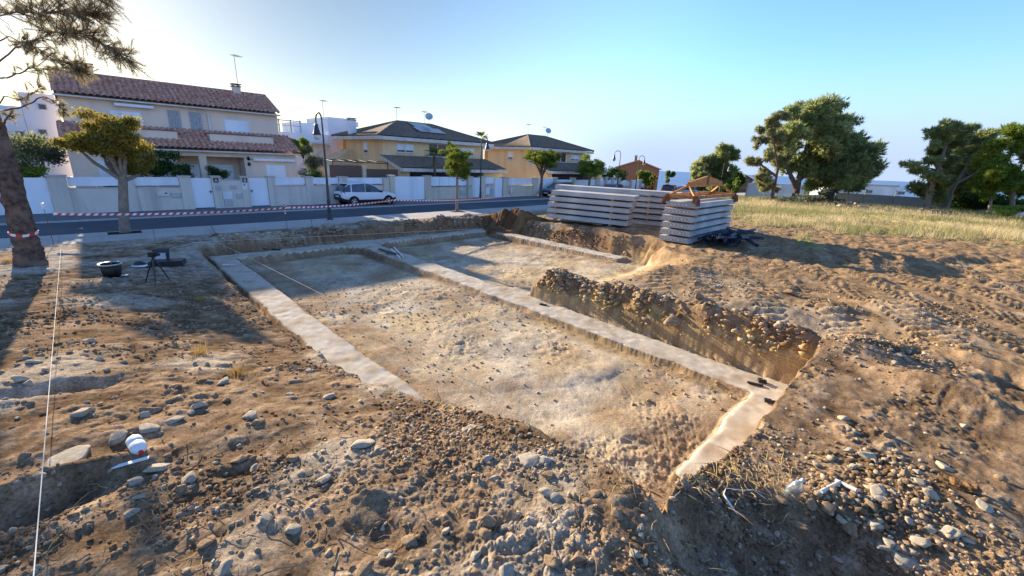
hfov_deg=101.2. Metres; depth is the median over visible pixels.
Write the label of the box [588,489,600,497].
stone
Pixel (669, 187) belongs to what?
parked car
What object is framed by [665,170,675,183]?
young tree
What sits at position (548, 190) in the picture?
parked car
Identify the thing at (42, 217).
pavement
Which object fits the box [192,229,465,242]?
builders line
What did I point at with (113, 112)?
window
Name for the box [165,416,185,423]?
stone
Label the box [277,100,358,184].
house
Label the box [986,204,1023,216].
scrub
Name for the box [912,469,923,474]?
stone
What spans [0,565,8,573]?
stone
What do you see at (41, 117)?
house
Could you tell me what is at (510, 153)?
window
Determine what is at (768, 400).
spacer
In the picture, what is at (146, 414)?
stone
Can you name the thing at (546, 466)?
gravel heap
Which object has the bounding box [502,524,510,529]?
stone
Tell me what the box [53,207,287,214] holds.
barrier tape
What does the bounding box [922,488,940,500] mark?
stone
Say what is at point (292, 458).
stone
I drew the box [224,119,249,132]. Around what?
window
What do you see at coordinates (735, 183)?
young tree
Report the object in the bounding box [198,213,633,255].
gravel
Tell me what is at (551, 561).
boulder
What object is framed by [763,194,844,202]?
scrub
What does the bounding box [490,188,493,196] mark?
meter door
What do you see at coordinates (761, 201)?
dry grass
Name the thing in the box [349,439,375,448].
boulder
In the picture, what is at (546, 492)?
stone
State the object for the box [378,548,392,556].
stone
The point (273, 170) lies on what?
window
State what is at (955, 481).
rotten board
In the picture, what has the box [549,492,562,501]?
stone
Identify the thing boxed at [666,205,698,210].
timber spacer
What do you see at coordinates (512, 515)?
boulder
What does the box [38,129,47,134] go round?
window
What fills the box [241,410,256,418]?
stone
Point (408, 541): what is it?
stone
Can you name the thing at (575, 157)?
window
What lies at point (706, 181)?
lifting frame
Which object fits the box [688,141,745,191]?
pine tree
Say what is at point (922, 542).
stone
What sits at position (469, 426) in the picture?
stone
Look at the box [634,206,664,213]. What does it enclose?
concrete plank
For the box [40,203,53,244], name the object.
stake
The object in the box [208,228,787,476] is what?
footing
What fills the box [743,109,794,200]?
pine tree
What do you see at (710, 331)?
clod
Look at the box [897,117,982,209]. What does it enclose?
pine tree
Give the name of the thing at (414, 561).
stone
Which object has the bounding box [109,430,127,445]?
stone
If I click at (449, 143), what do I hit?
palm tree
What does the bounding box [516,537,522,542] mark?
stone
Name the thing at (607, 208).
concrete plank
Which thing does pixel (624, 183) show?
garden wall
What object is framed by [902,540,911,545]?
stone
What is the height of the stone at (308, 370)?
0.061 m
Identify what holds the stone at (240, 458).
on the ground at (982, 397)
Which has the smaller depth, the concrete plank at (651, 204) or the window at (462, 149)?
the concrete plank at (651, 204)
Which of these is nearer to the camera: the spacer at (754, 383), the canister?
the canister
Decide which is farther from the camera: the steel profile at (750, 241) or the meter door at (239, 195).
the meter door at (239, 195)
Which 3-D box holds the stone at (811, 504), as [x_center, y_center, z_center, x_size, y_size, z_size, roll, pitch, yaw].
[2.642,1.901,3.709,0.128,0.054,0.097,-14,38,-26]
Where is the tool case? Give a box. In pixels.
[148,248,185,266]
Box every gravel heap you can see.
[252,360,371,387]
[467,438,610,498]
[727,400,1009,570]
[819,334,947,368]
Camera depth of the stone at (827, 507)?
3.66 m
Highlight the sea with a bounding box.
[602,169,1023,213]
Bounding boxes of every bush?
[7,130,53,170]
[13,130,68,177]
[127,149,183,176]
[169,163,196,177]
[290,137,313,158]
[300,145,323,173]
[696,187,728,192]
[730,171,746,190]
[817,187,840,200]
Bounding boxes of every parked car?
[334,182,395,205]
[542,182,573,195]
[604,183,623,193]
[660,184,677,190]
[677,185,697,195]
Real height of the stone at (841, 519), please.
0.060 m
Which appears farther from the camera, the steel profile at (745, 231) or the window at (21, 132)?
the window at (21, 132)
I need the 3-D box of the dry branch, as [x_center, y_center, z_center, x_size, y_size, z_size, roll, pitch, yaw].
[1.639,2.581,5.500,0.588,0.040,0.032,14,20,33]
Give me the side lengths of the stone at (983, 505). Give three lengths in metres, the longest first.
0.153 x 0.131 x 0.045 m
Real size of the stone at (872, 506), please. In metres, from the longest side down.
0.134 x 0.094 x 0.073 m
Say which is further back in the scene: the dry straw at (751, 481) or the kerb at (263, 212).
the kerb at (263, 212)
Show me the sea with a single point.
(680, 178)
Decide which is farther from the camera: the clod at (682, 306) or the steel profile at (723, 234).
the steel profile at (723, 234)
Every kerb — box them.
[0,191,704,224]
[1,194,715,238]
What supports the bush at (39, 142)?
on the ground at (982, 397)
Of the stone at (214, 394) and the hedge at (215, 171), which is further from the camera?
the hedge at (215, 171)
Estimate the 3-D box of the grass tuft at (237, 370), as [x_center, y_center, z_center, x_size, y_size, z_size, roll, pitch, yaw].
[-3.834,1.140,5.854,0.536,0.152,0.524,13,20,30]
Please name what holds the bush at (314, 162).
on the ground at (982, 397)
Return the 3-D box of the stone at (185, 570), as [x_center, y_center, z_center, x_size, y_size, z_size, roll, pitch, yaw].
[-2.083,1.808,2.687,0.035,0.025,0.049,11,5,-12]
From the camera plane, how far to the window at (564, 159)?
57.05 m
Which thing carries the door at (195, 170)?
in the house at (235, 130)
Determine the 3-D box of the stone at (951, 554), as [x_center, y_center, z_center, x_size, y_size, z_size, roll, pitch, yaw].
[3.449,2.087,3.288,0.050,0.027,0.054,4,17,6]
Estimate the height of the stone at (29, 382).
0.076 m
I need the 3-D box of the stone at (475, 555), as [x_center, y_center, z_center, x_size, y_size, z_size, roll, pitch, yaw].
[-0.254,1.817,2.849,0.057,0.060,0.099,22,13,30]
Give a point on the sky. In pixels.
(664, 82)
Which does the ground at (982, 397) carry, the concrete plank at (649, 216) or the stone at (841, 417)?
the stone at (841, 417)
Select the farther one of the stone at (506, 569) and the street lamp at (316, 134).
the street lamp at (316, 134)
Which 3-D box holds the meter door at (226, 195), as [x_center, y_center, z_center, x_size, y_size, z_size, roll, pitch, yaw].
[-18.199,-5.913,26.926,0.500,0.450,0.086,-14,23,-43]
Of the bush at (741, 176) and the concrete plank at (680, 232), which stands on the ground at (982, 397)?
the bush at (741, 176)
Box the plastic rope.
[723,488,765,513]
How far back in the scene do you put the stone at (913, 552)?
3.35 m
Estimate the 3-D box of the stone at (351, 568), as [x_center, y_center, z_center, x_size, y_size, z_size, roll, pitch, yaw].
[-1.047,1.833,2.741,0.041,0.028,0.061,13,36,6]
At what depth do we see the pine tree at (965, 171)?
44.64 m
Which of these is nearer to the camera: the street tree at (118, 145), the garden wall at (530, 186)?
the street tree at (118, 145)
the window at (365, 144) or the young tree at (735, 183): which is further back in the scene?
the young tree at (735, 183)
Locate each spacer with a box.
[664,219,696,223]
[665,212,697,217]
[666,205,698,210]
[747,381,762,386]
[757,377,766,383]
[764,398,775,403]
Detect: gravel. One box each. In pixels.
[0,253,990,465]
[0,386,1023,575]
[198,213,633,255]
[534,268,817,358]
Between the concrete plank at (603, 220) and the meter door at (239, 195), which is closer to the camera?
the concrete plank at (603, 220)
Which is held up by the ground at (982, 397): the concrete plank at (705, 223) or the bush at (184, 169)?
the bush at (184, 169)
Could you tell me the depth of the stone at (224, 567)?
2.70 m
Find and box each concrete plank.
[547,201,634,213]
[547,206,633,219]
[547,212,632,225]
[549,195,636,206]
[551,189,639,200]
[551,206,663,219]
[555,184,681,195]
[561,189,679,202]
[631,218,664,225]
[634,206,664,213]
[636,200,665,208]
[658,228,725,243]
[659,223,729,236]
[661,211,730,222]
[661,216,730,229]
[663,205,733,215]
[666,198,734,208]
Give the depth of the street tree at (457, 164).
28.86 m
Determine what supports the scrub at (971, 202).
on the ground at (982, 397)
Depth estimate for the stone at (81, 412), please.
4.33 m
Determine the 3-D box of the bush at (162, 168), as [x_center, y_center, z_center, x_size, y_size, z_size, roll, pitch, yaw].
[-21.654,-7.408,25.536,2.085,1.995,2.887,15,21,34]
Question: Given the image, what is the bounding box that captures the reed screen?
[323,162,397,184]
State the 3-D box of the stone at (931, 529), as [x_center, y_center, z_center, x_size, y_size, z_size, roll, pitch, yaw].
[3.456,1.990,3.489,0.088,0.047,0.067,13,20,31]
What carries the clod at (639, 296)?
on the ground at (982, 397)
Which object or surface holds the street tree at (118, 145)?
on the tree pit
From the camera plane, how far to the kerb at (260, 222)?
21.53 m
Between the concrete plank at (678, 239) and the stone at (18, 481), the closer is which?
the stone at (18, 481)
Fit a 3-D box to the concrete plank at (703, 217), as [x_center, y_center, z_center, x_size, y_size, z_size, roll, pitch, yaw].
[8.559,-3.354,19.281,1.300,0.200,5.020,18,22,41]
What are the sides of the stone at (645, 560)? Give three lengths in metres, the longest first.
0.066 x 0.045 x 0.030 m
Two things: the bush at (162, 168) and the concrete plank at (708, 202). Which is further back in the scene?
the bush at (162, 168)
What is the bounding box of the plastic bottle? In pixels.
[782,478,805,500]
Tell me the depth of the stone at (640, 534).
3.02 m
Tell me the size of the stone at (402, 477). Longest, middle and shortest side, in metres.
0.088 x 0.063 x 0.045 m
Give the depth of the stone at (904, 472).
4.00 m
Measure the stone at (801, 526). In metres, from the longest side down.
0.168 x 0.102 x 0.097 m
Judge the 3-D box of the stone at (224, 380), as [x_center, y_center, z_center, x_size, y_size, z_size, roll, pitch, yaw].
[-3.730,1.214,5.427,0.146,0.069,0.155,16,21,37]
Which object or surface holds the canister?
on the ground at (982, 397)
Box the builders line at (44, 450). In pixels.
[33,251,60,575]
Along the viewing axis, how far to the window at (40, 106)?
29.52 m
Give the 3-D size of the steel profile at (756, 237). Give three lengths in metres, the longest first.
1.200 x 0.100 x 0.090 m
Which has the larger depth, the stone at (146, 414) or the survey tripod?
the survey tripod
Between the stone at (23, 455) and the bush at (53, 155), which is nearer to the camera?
the stone at (23, 455)
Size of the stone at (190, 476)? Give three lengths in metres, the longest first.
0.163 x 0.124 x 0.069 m
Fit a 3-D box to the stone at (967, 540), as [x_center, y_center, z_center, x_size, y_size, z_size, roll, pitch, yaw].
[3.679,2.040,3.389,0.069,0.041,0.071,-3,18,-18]
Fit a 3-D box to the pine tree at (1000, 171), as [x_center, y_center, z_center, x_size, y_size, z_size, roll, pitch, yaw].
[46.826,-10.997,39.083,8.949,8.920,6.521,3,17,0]
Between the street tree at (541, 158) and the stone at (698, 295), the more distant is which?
the street tree at (541, 158)
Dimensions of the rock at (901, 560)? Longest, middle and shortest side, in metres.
0.216 x 0.151 x 0.041 m
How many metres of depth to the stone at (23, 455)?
3.61 m
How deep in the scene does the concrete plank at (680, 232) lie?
17.93 m
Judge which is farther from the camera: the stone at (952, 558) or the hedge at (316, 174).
the hedge at (316, 174)
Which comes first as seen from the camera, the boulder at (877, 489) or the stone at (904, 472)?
the boulder at (877, 489)
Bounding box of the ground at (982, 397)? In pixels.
[0,195,1023,575]
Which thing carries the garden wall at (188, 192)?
on the pavement at (42, 217)
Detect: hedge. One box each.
[20,165,49,177]
[204,165,231,178]
[297,168,328,184]
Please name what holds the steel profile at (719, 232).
on the steel profile
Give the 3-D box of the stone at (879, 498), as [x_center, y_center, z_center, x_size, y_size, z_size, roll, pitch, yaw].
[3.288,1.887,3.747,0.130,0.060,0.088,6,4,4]
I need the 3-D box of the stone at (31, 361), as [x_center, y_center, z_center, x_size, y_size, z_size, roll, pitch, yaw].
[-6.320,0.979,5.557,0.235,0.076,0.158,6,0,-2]
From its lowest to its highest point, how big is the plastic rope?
0.111 m
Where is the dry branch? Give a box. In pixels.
[634,482,659,496]
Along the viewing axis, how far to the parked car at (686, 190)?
57.74 m
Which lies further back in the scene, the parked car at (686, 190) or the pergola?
the parked car at (686, 190)
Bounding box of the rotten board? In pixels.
[937,473,981,493]
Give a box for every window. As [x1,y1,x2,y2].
[15,131,24,135]
[37,103,47,109]
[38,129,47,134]
[96,161,135,186]
[109,110,143,126]
[167,110,181,128]
[189,112,202,129]
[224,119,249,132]
[265,165,286,185]
[363,142,367,153]
[396,143,414,153]
[428,143,446,156]
[460,148,474,156]
[507,151,512,159]
[555,152,565,162]
[571,155,579,160]
[897,191,905,194]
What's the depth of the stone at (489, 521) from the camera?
3.08 m
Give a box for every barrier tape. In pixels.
[8,230,38,236]
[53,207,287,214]
[287,199,393,208]
[394,195,510,200]
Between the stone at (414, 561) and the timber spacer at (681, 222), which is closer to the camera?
the stone at (414, 561)
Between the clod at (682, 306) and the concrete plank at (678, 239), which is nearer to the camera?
the clod at (682, 306)
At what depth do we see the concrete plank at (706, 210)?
17.82 m
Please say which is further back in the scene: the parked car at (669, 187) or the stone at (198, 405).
the parked car at (669, 187)
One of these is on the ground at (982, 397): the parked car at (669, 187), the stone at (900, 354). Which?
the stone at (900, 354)
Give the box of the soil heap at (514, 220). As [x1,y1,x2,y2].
[481,208,548,234]
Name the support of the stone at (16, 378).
on the ground at (982, 397)
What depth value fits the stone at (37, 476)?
3.31 m
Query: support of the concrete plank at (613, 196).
on the timber spacer
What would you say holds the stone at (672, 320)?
on the ground at (982, 397)
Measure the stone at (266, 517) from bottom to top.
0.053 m
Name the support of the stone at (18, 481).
on the ground at (982, 397)
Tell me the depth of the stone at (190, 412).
4.52 m
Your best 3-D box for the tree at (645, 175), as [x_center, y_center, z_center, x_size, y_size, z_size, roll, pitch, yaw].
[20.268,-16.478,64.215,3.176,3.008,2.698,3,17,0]
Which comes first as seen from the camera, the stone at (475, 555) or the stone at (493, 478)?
the stone at (475, 555)
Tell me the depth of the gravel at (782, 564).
3.46 m
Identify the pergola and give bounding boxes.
[326,159,387,168]
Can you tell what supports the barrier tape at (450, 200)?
attached to the stake
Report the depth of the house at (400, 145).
42.19 m
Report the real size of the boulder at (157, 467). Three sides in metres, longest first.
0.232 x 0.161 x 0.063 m
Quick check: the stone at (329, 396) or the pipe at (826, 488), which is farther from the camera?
the stone at (329, 396)
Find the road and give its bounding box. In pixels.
[0,194,712,238]
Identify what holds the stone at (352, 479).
on the ground at (982, 397)
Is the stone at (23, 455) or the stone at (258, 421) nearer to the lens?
the stone at (23, 455)
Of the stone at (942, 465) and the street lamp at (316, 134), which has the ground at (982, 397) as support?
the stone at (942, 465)
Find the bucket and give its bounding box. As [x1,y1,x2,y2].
[97,261,122,277]
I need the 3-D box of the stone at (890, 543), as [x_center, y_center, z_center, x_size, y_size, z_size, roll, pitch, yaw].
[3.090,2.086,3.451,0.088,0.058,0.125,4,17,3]
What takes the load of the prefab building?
on the ground at (982, 397)
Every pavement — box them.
[0,193,619,222]
[0,193,744,248]
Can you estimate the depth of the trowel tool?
17.27 m
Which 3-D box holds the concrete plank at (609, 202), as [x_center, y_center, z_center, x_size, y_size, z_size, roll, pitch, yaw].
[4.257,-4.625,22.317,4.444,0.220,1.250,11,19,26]
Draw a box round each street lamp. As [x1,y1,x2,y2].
[312,112,332,219]
[479,136,488,197]
[613,151,620,183]
[635,156,645,188]
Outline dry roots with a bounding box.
[53,392,997,575]
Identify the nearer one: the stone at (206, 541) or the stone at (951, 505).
the stone at (206, 541)
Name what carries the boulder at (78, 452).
on the ground at (982, 397)
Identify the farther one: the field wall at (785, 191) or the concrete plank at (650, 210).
the field wall at (785, 191)
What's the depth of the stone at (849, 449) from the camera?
4.45 m
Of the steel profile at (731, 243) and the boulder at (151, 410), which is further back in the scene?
the steel profile at (731, 243)
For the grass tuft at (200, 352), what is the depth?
6.51 m
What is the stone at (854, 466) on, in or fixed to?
on the ground at (982, 397)
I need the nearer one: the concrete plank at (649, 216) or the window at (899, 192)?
the concrete plank at (649, 216)
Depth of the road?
23.86 m
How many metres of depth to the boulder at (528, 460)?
3.75 m
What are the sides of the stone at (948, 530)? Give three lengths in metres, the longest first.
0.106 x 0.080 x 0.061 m
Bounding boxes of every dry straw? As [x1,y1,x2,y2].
[3,408,915,575]
[682,446,879,519]
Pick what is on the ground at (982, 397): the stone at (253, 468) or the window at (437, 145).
the stone at (253, 468)
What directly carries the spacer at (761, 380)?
on the footing
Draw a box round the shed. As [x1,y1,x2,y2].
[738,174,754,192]
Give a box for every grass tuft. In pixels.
[0,255,12,262]
[179,339,218,357]
[187,295,218,301]
[221,359,254,377]
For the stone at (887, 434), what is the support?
on the ground at (982, 397)
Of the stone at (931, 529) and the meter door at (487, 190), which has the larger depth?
the meter door at (487, 190)
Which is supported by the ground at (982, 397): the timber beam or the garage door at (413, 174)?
the timber beam
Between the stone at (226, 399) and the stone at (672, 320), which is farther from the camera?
the stone at (672, 320)
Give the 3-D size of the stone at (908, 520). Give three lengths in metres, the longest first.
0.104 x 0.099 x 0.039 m
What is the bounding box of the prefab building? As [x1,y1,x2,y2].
[809,183,905,195]
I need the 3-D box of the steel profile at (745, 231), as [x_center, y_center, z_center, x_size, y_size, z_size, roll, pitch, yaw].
[9.535,-2.286,17.125,1.700,0.090,0.100,-4,44,-42]
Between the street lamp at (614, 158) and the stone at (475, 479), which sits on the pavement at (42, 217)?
the street lamp at (614, 158)
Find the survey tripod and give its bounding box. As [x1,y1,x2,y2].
[145,252,170,284]
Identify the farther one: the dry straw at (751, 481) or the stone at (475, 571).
the dry straw at (751, 481)
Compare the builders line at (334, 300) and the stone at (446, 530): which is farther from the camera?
the builders line at (334, 300)
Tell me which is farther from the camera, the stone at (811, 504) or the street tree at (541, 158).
the street tree at (541, 158)
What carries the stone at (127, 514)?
on the ground at (982, 397)
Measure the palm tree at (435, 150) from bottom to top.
4.668 m
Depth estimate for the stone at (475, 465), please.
3.73 m
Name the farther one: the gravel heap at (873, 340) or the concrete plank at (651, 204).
the concrete plank at (651, 204)
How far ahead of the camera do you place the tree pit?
18.09 m
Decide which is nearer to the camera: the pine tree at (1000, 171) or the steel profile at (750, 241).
the steel profile at (750, 241)
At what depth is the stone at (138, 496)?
3.28 m
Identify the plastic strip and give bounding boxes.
[111,456,149,468]
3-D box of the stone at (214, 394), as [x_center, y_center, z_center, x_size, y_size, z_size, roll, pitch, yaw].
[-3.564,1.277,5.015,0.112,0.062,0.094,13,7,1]
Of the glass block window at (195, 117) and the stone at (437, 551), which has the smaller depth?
the stone at (437, 551)
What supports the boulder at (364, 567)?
on the ground at (982, 397)
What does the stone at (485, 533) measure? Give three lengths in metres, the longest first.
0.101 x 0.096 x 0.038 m
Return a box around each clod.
[635,293,643,298]
[679,303,685,309]
[704,329,714,334]
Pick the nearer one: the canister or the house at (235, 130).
the canister
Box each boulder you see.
[45,445,90,466]
[138,407,163,414]
[139,423,160,433]
[142,463,169,471]
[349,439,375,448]
[354,560,374,575]
[504,507,519,523]
[518,452,539,468]
[544,554,561,568]
[857,451,876,459]
[870,484,886,495]
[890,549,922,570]
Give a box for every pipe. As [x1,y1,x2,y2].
[818,480,840,493]
[835,479,858,492]
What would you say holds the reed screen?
on the ground at (982, 397)
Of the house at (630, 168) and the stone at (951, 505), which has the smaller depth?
the stone at (951, 505)
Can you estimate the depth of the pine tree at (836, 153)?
48.11 m
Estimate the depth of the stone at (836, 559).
3.43 m
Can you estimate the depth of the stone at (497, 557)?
2.82 m
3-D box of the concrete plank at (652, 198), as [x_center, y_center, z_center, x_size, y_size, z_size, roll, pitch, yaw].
[5.843,-5.230,23.896,6.920,0.220,1.250,10,18,23]
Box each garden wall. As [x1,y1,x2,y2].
[0,175,347,214]
[347,175,501,202]
[500,177,594,196]
[593,178,642,188]
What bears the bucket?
on the ground at (982, 397)
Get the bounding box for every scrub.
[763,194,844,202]
[950,192,1023,211]
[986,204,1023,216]
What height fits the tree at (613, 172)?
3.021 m
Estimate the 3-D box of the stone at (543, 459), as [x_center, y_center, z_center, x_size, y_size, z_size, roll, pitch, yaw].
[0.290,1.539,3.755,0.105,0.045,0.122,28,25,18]
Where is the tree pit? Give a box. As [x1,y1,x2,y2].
[107,210,466,234]
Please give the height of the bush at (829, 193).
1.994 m
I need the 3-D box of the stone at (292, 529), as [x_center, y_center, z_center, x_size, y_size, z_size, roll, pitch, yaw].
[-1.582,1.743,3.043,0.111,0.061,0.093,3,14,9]
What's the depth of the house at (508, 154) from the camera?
55.55 m
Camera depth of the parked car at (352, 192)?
31.09 m
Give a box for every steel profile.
[699,232,712,239]
[708,230,736,235]
[717,236,748,238]
[720,232,746,235]
[727,239,738,246]
[737,229,755,233]
[745,239,758,246]
[749,236,763,239]
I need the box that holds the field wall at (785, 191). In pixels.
[745,183,804,200]
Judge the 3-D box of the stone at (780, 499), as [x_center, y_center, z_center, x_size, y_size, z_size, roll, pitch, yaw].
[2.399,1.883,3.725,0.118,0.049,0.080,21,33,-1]
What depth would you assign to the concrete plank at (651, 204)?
22.66 m
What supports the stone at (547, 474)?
on the ground at (982, 397)
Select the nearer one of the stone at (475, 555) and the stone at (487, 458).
the stone at (475, 555)
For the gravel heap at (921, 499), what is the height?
0.411 m
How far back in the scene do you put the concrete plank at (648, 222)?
23.03 m
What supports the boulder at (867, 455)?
on the ground at (982, 397)
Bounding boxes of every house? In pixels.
[0,92,75,191]
[46,39,300,186]
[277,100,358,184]
[321,107,506,186]
[484,124,606,185]
[614,155,661,189]
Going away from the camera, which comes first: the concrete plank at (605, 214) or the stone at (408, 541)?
the stone at (408, 541)
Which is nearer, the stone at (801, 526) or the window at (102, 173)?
the stone at (801, 526)
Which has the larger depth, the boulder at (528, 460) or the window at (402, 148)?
the window at (402, 148)
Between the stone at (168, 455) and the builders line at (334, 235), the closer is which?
the stone at (168, 455)
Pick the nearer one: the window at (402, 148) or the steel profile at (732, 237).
the steel profile at (732, 237)
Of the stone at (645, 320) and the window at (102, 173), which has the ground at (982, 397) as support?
the stone at (645, 320)
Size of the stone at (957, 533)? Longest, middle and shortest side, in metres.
0.178 x 0.124 x 0.065 m
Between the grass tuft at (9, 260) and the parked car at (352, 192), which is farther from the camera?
the parked car at (352, 192)
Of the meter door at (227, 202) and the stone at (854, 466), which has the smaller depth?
the stone at (854, 466)
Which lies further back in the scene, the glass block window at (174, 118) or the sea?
the sea
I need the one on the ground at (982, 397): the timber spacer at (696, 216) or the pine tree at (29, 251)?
the pine tree at (29, 251)
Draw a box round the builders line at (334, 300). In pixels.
[202,234,466,366]
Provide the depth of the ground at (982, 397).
6.04 m
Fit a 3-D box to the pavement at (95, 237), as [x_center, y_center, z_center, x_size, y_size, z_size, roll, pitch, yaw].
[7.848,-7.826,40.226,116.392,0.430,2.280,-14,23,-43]
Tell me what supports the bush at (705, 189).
on the ground at (982, 397)
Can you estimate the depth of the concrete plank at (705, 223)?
17.90 m
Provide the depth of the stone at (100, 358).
5.77 m
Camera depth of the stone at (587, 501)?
3.26 m
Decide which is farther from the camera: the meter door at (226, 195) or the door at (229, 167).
the door at (229, 167)
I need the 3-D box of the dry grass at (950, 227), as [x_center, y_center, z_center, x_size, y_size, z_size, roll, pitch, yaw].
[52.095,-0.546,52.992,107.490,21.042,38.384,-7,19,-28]
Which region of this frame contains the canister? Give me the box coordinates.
[125,434,147,454]
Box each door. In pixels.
[171,193,181,196]
[180,164,200,177]
[207,164,234,178]
[222,192,232,198]
[224,200,232,205]
[236,193,243,197]
[412,173,479,186]
[485,187,489,194]
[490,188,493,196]
[552,174,588,185]
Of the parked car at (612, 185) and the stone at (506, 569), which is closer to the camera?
the stone at (506, 569)
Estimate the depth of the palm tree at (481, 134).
63.54 m
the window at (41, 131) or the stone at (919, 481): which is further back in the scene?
the window at (41, 131)
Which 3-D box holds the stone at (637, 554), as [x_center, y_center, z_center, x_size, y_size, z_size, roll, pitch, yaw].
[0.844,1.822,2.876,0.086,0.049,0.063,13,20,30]
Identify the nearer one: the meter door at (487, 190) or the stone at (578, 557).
the stone at (578, 557)
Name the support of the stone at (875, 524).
on the ground at (982, 397)
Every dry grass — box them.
[637,195,777,206]
[719,196,1023,245]
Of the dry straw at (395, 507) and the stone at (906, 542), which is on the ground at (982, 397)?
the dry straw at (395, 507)
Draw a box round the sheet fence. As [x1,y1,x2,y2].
[835,190,987,210]
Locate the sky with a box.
[0,0,1023,182]
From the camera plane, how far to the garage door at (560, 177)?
54.29 m
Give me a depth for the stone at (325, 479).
3.55 m
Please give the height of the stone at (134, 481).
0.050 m
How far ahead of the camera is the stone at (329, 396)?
5.23 m
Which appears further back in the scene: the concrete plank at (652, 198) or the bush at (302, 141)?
the bush at (302, 141)
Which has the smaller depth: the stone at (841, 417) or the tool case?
the stone at (841, 417)
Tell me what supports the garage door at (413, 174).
in the house at (400, 145)
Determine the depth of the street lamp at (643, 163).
58.27 m
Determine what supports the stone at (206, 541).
on the ground at (982, 397)
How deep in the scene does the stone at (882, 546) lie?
3.42 m
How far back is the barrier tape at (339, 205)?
19.75 m
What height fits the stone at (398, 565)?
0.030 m
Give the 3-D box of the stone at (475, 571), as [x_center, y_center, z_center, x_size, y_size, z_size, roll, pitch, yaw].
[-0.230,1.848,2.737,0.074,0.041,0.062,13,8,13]
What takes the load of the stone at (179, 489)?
on the ground at (982, 397)
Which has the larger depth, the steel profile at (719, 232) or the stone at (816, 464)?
the steel profile at (719, 232)
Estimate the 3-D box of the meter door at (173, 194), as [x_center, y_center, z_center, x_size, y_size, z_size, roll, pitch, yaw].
[-20.040,-5.558,25.152,0.460,0.250,0.086,-14,23,-43]
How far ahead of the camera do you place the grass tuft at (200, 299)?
10.10 m
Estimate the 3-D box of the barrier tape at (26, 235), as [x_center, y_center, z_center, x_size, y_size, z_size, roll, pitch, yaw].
[-13.051,-1.465,11.254,0.559,0.129,0.559,3,17,0]
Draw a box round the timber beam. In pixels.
[726,226,772,236]
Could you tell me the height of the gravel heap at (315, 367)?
1.040 m
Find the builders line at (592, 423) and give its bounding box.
[538,397,646,447]
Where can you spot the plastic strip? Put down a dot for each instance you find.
(132, 461)
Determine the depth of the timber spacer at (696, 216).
17.66 m
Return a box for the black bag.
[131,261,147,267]
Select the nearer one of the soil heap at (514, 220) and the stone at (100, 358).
the stone at (100, 358)
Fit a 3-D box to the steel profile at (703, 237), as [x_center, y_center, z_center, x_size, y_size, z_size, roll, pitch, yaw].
[8.382,-2.246,17.916,1.700,0.090,0.100,-20,31,-41]
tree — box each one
[0,0,154,267]
[47,105,157,232]
[421,147,440,186]
[438,146,473,210]
[442,141,462,176]
[475,132,489,138]
[522,147,562,197]
[574,153,606,185]
[602,165,627,180]
[636,170,655,188]
[649,174,657,189]
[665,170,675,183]
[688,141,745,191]
[724,177,740,196]
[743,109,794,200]
[767,91,889,196]
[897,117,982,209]
[923,127,1004,209]
[963,121,1023,215]
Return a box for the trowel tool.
[378,248,398,254]
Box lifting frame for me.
[662,174,737,206]
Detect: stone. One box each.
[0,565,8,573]
[11,375,29,382]
[12,479,21,483]
[17,452,31,459]
[22,379,34,385]
[25,360,43,363]
[31,472,46,478]
[70,407,95,417]
[82,338,97,342]
[94,356,103,360]
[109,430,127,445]
[123,508,140,518]
[127,476,143,486]
[131,493,145,499]
[139,411,150,417]
[163,452,171,457]
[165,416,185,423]
[174,484,186,492]
[181,471,196,484]
[181,567,189,574]
[187,410,194,414]
[190,402,207,409]
[197,534,215,548]
[208,392,218,396]
[217,377,228,384]
[217,558,232,575]
[222,397,229,401]
[230,454,246,462]
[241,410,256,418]
[250,463,257,471]
[251,418,264,424]
[260,512,272,523]
[284,523,301,535]
[286,454,298,462]
[305,368,312,372]
[315,474,330,483]
[322,393,334,398]
[347,565,355,571]
[348,475,356,482]
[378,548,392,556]
[394,559,402,570]
[397,473,406,479]
[401,533,417,547]
[410,558,418,564]
[432,549,439,554]
[441,527,450,534]
[465,424,475,428]
[470,550,480,561]
[470,567,480,575]
[472,462,478,468]
[472,476,479,482]
[478,528,491,539]
[480,515,496,526]
[483,455,493,462]
[489,475,499,481]
[495,555,502,560]
[499,562,513,575]
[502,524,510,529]
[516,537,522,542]
[538,487,552,496]
[539,455,550,464]
[542,470,554,478]
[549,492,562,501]
[570,551,586,564]
[582,497,593,505]
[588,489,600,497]
[611,507,622,520]
[629,548,641,558]
[637,531,643,538]
[641,317,650,322]
[643,556,647,566]
[663,315,681,326]
[695,293,703,298]
[775,495,789,504]
[783,289,798,296]
[790,519,808,533]
[806,498,817,510]
[812,461,820,466]
[821,501,836,513]
[831,556,842,562]
[836,513,846,524]
[837,415,849,420]
[842,520,857,537]
[843,447,854,452]
[850,463,857,469]
[864,498,877,513]
[866,519,883,528]
[874,495,887,501]
[876,542,892,550]
[882,536,895,548]
[883,432,892,438]
[894,353,906,356]
[899,469,911,477]
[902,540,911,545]
[903,515,913,525]
[907,548,918,555]
[909,536,931,547]
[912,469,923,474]
[913,478,925,486]
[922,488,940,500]
[924,526,936,532]
[935,460,954,471]
[940,525,965,538]
[943,502,958,509]
[944,527,955,533]
[947,556,957,560]
[948,552,956,557]
[962,537,975,543]
[975,498,994,512]

